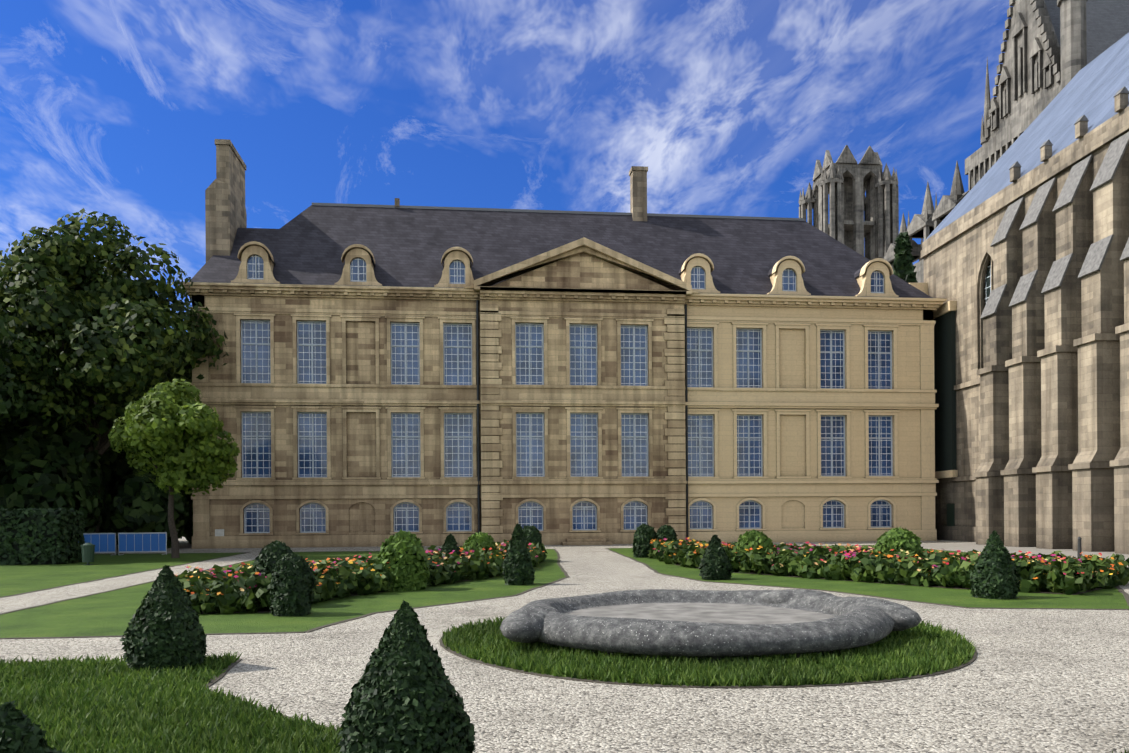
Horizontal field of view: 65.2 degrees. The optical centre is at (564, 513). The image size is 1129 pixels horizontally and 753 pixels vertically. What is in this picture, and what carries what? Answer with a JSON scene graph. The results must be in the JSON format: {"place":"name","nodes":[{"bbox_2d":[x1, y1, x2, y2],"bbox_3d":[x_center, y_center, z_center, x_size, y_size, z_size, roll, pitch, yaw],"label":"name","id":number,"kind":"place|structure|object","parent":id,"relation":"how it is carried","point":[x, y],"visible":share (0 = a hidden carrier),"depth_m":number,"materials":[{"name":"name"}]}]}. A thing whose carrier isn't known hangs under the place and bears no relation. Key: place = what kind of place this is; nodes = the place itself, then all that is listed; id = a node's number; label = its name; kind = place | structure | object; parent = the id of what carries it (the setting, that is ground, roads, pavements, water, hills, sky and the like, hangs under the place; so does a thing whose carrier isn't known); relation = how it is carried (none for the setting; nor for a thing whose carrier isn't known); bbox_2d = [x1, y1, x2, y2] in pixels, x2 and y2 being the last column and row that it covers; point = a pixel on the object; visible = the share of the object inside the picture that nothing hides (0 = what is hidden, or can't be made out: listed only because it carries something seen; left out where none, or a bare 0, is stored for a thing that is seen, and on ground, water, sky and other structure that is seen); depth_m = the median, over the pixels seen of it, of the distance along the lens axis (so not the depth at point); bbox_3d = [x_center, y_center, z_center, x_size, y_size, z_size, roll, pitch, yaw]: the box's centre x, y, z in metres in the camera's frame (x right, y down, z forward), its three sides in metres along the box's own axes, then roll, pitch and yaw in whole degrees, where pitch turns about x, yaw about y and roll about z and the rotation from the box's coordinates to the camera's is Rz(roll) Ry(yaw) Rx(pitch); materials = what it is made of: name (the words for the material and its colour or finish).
{"place":"outdoors","nodes":[
{"label":"outdoors","id":0,"kind":"place"},
{"bbox_2d":[0,553,242,596],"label":"lawn","id":1,"kind":"structure","parent":0,"point":[16,579],"depth_m":31.08,"materials":[{"name":"green plant"}]},
{"bbox_2d":[0,310,27,426],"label":"tree","id":2,"kind":"object","parent":1,"relation":"on","point":[8,399],"visible":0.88,"depth_m":39.27,"materials":[{"name":"green plant"}]},
{"bbox_2d":[0,507,84,564],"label":"hedge","id":3,"kind":"object","parent":1,"relation":"on","point":[70,540],"depth_m":34.47,"materials":[{"name":"green plant"}]},
{"bbox_2d":[81,543,94,564],"bbox_3d":[-18.338,1.547,33.952,0.500,0.860,0.487,0,0,-6],"label":"litter bin","id":4,"kind":"object","parent":1,"relation":"on","point":[88,550],"visible":0.96,"depth_m":33.79,"materials":[{"name":"green metal"}]},
{"bbox_2d":[83,533,115,554],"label":"fence frame","id":5,"kind":"object","parent":1,"relation":"on","point":[107,542],"visible":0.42,"depth_m":42.46,"materials":[{"name":"grey metal"}]},
{"bbox_2d":[84,534,114,551],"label":"fence panel","id":6,"kind":"object","parent":5,"relation":"in","point":[93,539],"visible":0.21,"depth_m":42.43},
{"bbox_2d":[0,552,249,597],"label":"lawn edge","id":7,"kind":"object","parent":1,"relation":"on","point":[120,575],"visible":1,"depth_m":27.23,"materials":[{"name":"soil"}]},
{"bbox_2d":[118,532,166,554],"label":"fence frame","id":8,"kind":"object","parent":1,"relation":"on","point":[150,533],"visible":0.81,"depth_m":42.73,"materials":[{"name":"metal"}]},
{"bbox_2d":[119,534,165,550],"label":"fence panels","id":9,"kind":"object","parent":8,"relation":"in","point":[156,546],"visible":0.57,"depth_m":42.75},
{"bbox_2d":[7,670,338,752],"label":"lawn","id":10,"kind":"structure","parent":0,"point":[179,727],"depth_m":7.67,"materials":[{"name":"green plant"}]},
{"bbox_2d":[0,700,65,752],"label":"topiary cone","id":11,"kind":"object","parent":10,"relation":"on","point":[17,728],"depth_m":4.19,"materials":[{"name":"green plant"}]},
{"bbox_2d":[0,651,1128,752],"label":"lawn","id":12,"kind":"structure","parent":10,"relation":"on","point":[101,692],"depth_m":8.08,"materials":[{"name":"green plant"}]},
{"bbox_2d":[120,565,206,671],"bbox_3d":[-4.832,1.266,10.750,0.969,1.298,0.940,0,0,-6],"label":"topiary cone","id":13,"kind":"object","parent":12,"relation":"on","point":[184,647],"depth_m":10.46,"materials":[{"name":"green plant"}]},
{"bbox_2d":[337,600,476,752],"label":"topiary cone","id":14,"kind":"object","parent":12,"relation":"on","point":[404,656],"depth_m":5.80,"materials":[{"name":"green plant"}]},
{"bbox_2d":[206,659,338,735],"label":"lawn","id":15,"kind":"structure","parent":0,"point":[221,676],"depth_m":10.10,"materials":[{"name":"plant"}]},
{"bbox_2d":[0,0,1012,328],"label":"sky","id":16,"kind":"structure","parent":0,"point":[118,108],"materials":[{"name":"blue"}]},
{"bbox_2d":[522,525,543,552],"bbox_3d":[-1.353,1.183,34.081,1.141,1.533,1.121,0,0,-6],"label":"shrub","id":17,"kind":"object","parent":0,"point":[531,531],"depth_m":33.75,"materials":[{"name":"green plant"}]},
{"bbox_2d":[192,253,932,535],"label":"palace walls","id":18,"kind":"structure","parent":0,"point":[372,515],"depth_m":52.45,"materials":[{"name":"beige stone"}]},
{"bbox_2d":[215,529,223,535],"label":"wall sign","id":19,"kind":"object","parent":18,"relation":"attached to","point":[219,532],"visible":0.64,"depth_m":50.55,"materials":[{"name":"white metal"}]},
{"bbox_2d":[189,205,931,297],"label":"roof","id":20,"kind":"structure","parent":18,"relation":"on","point":[405,246],"depth_m":55.81,"materials":[{"name":"grey tile"}]},
{"bbox_2d":[205,139,647,261],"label":"chimneys","id":21,"kind":"object","parent":20,"relation":"on","point":[225,215],"visible":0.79,"depth_m":52.64,"materials":[{"name":"beige stone"}]},
{"bbox_2d":[312,203,804,220],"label":"roof ridge","id":22,"kind":"structure","parent":20,"relation":"on","point":[549,211],"depth_m":57.70,"materials":[{"name":"grey metal"}]},
{"bbox_2d":[231,241,898,296],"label":"dormers","id":23,"kind":"object","parent":20,"relation":"on","point":[247,251],"visible":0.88,"depth_m":52.13,"materials":[{"name":"beige stone"}]},
{"bbox_2d":[265,250,869,277],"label":"palace dormer roofs","id":24,"kind":"structure","parent":23,"relation":"attached to","point":[857,274],"depth_m":54.59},
{"bbox_2d":[179,237,945,548],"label":"palace trim","id":25,"kind":"structure","parent":18,"relation":"attached to","point":[494,394],"depth_m":52.31,"materials":[{"name":"beige stone"}]},
{"bbox_2d":[180,281,944,298],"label":"palace gutter lead","id":26,"kind":"object","parent":25,"relation":"on","point":[458,287],"visible":0.14,"depth_m":51.55,"materials":[{"name":"grey metal"}]},
{"bbox_2d":[241,255,892,532],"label":"window frames","id":27,"kind":"structure","parent":18,"relation":"in","point":[583,436],"depth_m":52.72,"materials":[{"name":"white wood"}]},
{"bbox_2d":[242,255,890,531],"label":"window panes","id":28,"kind":"structure","parent":27,"relation":"in","point":[398,377],"depth_m":52.79,"materials":[{"name":"blue glass"}]},
{"bbox_2d":[476,300,688,541],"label":"downspouts","id":29,"kind":"object","parent":18,"relation":"attached to","point":[478,436],"visible":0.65,"depth_m":52.14,"materials":[{"name":"brown metal"}]},
{"bbox_2d":[0,537,1128,752],"bbox_3d":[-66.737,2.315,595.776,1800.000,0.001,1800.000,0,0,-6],"label":"ground","id":30,"kind":"structure","parent":0,"point":[1041,681],"depth_m":9.16,"materials":[{"name":"grey gravel"}]},
{"bbox_2d":[0,250,70,377],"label":"tree","id":31,"kind":"object","parent":30,"relation":"on","point":[4,259],"depth_m":54.70,"materials":[{"name":"green plant"}]},
{"bbox_2d":[0,359,189,544],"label":"treeline","id":32,"kind":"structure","parent":30,"relation":"on","point":[70,447],"depth_m":45.30,"materials":[{"name":"green plant"}]},
{"bbox_2d":[0,454,192,548],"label":"understory bushes","id":33,"kind":"object","parent":30,"relation":"on","point":[132,503],"visible":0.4,"depth_m":47.04,"materials":[{"name":"green plant"}]},
{"bbox_2d":[0,208,228,532],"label":"tree","id":34,"kind":"object","parent":30,"relation":"on","point":[106,317],"depth_m":44.40,"materials":[{"name":"green plant"}]},
{"bbox_2d":[108,378,239,557],"bbox_3d":[-17.443,-2.018,38.908,5.952,8.231,5.242,0,0,-6],"label":"tree","id":35,"kind":"object","parent":30,"relation":"on","point":[160,418],"depth_m":38.20,"materials":[{"name":"green plant"}]},
{"bbox_2d":[0,549,565,637],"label":"lawn strip","id":36,"kind":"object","parent":30,"relation":"on","point":[111,613],"depth_m":17.47,"materials":[{"name":"green plant"}]},
{"bbox_2d":[252,540,291,579],"bbox_3d":[-5.872,1.237,17.977,0.974,1.423,0.943,0,0,-6],"label":"bush","id":37,"kind":"object","parent":36,"relation":"on","point":[272,552],"depth_m":17.70,"materials":[{"name":"green plant"}]},
{"bbox_2d":[0,549,569,639],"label":"edging","id":38,"kind":"object","parent":36,"relation":"on","point":[372,613],"visible":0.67,"depth_m":16.96,"materials":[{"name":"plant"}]},
{"bbox_2d":[268,551,315,616],"bbox_3d":[-5.074,1.319,16.421,0.866,1.256,0.868,0,0,-6],"label":"topiary shrub","id":39,"kind":"object","parent":36,"relation":"on","point":[293,597],"depth_m":16.17,"materials":[{"name":"green plant"}]},
{"bbox_2d":[200,574,503,613],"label":"flower bed soil","id":40,"kind":"structure","parent":36,"relation":"on","point":[269,610],"depth_m":17.12,"materials":[{"name":"brown soil"}]},
{"bbox_2d":[174,539,547,613],"bbox_3d":[-3.911,1.506,26.059,4.378,1.042,20.442,0,0,16],"label":"flower bed foliage","id":41,"kind":"object","parent":40,"relation":"on","point":[233,597],"visible":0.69,"depth_m":19.62,"materials":[{"name":"green plant"}]},
{"bbox_2d":[175,541,544,594],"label":"mixed flowers","id":42,"kind":"object","parent":41,"relation":"on","point":[427,551],"visible":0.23,"depth_m":20.43,"materials":[{"name":"plant"}]},
{"bbox_2d":[440,534,464,559],"bbox_3d":[-3.283,1.250,25.595,0.981,1.370,1.038,0,0,-6],"label":"topiary cone","id":43,"kind":"object","parent":40,"relation":"on","point":[449,545],"visible":0.38,"depth_m":25.46,"materials":[{"name":"green plant"}]},
{"bbox_2d":[462,531,497,552],"bbox_3d":[-2.634,1.258,27.887,1.247,1.410,1.184,0,0,-6],"label":"bush","id":44,"kind":"object","parent":40,"relation":"on","point":[484,540],"depth_m":27.58,"materials":[{"name":"green plant"}]},
{"bbox_2d":[377,529,429,591],"bbox_3d":[-3.983,1.171,21.779,1.312,1.602,1.347,0,0,-6],"label":"bush","id":45,"kind":"object","parent":36,"relation":"on","point":[408,578],"depth_m":21.39,"materials":[{"name":"green plant"}]},
{"bbox_2d":[503,523,535,585],"bbox_3d":[-1.199,1.082,23.140,0.888,1.680,0.905,0,0,-6],"label":"topiary cone","id":46,"kind":"object","parent":36,"relation":"on","point":[519,573],"depth_m":22.88,"materials":[{"name":"green plant"}]},
{"bbox_2d":[439,638,976,688],"bbox_3d":[2.015,1.829,12.911,7.650,0.012,7.300,0,0,-6],"label":"lawn edging","id":47,"kind":"object","parent":30,"relation":"on","point":[725,687],"visible":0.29,"depth_m":9.64,"materials":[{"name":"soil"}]},
{"bbox_2d":[608,545,1128,608],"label":"lawn strip","id":48,"kind":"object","parent":30,"relation":"on","point":[1110,598],"depth_m":20.10,"materials":[{"name":"green plant"}]},
{"bbox_2d":[632,523,657,557],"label":"topiary column","id":49,"kind":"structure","parent":48,"relation":"on","point":[646,535],"depth_m":36.58,"materials":[{"name":"green plant"}]},
{"bbox_2d":[656,525,677,543],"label":"bush","id":50,"kind":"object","parent":48,"relation":"on","point":[667,532],"depth_m":37.12,"materials":[{"name":"green plant"}]},
{"bbox_2d":[698,534,733,579],"bbox_3d":[4.174,1.228,24.462,0.947,1.320,0.939,0,0,-6],"label":"topiary cone","id":51,"kind":"object","parent":48,"relation":"on","point":[715,564],"visible":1,"depth_m":24.16,"materials":[{"name":"green plant"}]},
{"bbox_2d":[736,529,775,560],"bbox_3d":[6.032,1.201,27.850,1.263,1.425,1.362,0,0,-6],"label":"light shrub","id":52,"kind":"object","parent":48,"relation":"on","point":[748,538],"depth_m":27.52,"materials":[{"name":"green plant"}]},
{"bbox_2d":[605,545,1128,609],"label":"edging","id":53,"kind":"object","parent":48,"relation":"on","point":[1125,594],"visible":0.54,"depth_m":19.37,"materials":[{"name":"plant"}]},
{"bbox_2d":[872,527,922,558],"bbox_3d":[9.375,1.109,24.706,1.449,1.520,1.391,0,0,-6],"label":"light shrub","id":54,"kind":"object","parent":48,"relation":"on","point":[910,541],"depth_m":24.35,"materials":[{"name":"green plant"}]},
{"bbox_2d":[970,530,1021,599],"bbox_3d":[9.170,1.090,18.764,1.015,1.496,1.041,0,0,-6],"label":"topiary cone","id":55,"kind":"object","parent":48,"relation":"on","point":[995,554],"depth_m":18.49,"materials":[{"name":"green plant"}]},
{"bbox_2d":[892,231,917,282],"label":"conifer tree","id":56,"kind":"object","parent":30,"relation":"on","point":[904,267],"visible":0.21,"depth_m":73.69,"materials":[{"name":"green plant"}]},
{"bbox_2d":[884,162,968,282],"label":"church spires","id":57,"kind":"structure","parent":30,"relation":"on","point":[927,221],"depth_m":99.39,"materials":[{"name":"stone"}]},
{"bbox_2d":[921,93,1128,553],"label":"chapel walls","id":58,"kind":"structure","parent":30,"relation":"on","point":[1041,387],"depth_m":44.53,"materials":[{"name":"beige stone"}]},
{"bbox_2d":[984,259,990,304],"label":"window","id":59,"kind":"structure","parent":58,"relation":"in","point":[987,290],"depth_m":52.03,"materials":[{"name":"glass"}]},
{"bbox_2d":[924,32,1128,240],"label":"roof","id":60,"kind":"structure","parent":58,"relation":"on","point":[1090,90],"depth_m":49.23,"materials":[{"name":"metal"}]},
{"bbox_2d":[980,86,1128,318],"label":"buttress caps","id":61,"kind":"object","parent":58,"relation":"attached to","point":[1097,250],"visible":0.94,"depth_m":42.62,"materials":[{"name":"grey stone"}]},
{"bbox_2d":[441,616,976,686],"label":"lawn island","id":62,"kind":"structure","parent":0,"point":[921,648],"depth_m":10.48,"materials":[{"name":"green plant"}]},
{"bbox_2d":[500,589,921,662],"bbox_3d":[1.973,1.550,13.254,5.969,0.570,5.524,0,0,-6],"label":"stone basin","id":63,"kind":"object","parent":62,"relation":"on","point":[853,622],"visible":0.81,"depth_m":11.22,"materials":[{"name":"grey stone"}]},
{"bbox_2d":[569,603,833,623],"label":"water","id":64,"kind":"structure","parent":63,"relation":"on","point":[727,613],"depth_m":13.62,"materials":[{"name":"grey liquid"}]},
{"bbox_2d":[798,145,898,268],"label":"tower","id":65,"kind":"structure","parent":0,"point":[846,182],"depth_m":191.84,"materials":[{"name":"stone"}]},
{"bbox_2d":[674,564,1102,594],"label":"flower bed soil","id":66,"kind":"structure","parent":0,"point":[954,587],"depth_m":21.51,"materials":[{"name":"brown soil"}]},
{"bbox_2d":[648,539,1128,594],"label":"flower bed foliage","id":67,"kind":"object","parent":66,"relation":"on","point":[871,568],"visible":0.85,"depth_m":22.49,"materials":[{"name":"green plant"}]},
{"bbox_2d":[651,537,1122,578],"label":"mixed flowers","id":68,"kind":"object","parent":67,"relation":"on","point":[897,556],"visible":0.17,"depth_m":23.70,"materials":[{"name":"plant"}]},
{"bbox_2d":[909,283,957,478],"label":"chapel link wall","id":69,"kind":"structure","parent":0,"point":[946,307],"depth_m":55.77,"materials":[{"name":"beige stone"}]},
{"bbox_2d":[933,311,955,471],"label":"chapel netting panel","id":70,"kind":"object","parent":69,"relation":"attached to","point":[944,384],"visible":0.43,"depth_m":55.70,"materials":[{"name":"black fabric"}]},
{"bbox_2d":[946,504,954,525],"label":"door","id":71,"kind":"structure","parent":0,"point":[950,508],"depth_m":55.59,"materials":[{"name":"wood"}]},
{"bbox_2d":[921,543,1128,560],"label":"chapel pavement","id":72,"kind":"structure","parent":0,"point":[978,547],"depth_m":41.64,"materials":[{"name":"stone"}]},
{"bbox_2d":[1077,537,1081,558],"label":"bollard","id":73,"kind":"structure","parent":72,"relation":"on","point":[1079,548],"depth_m":32.30,"materials":[{"name":"grey metal"}]},
{"bbox_2d":[965,0,1086,190],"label":"gable","id":74,"kind":"structure","parent":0,"point":[1038,69],"depth_m":82.44,"materials":[{"name":"stone"}]},
{"bbox_2d":[1045,0,1128,63],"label":"roof","id":75,"kind":"structure","parent":74,"relation":"on","point":[1107,22],"depth_m":81.00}
]}

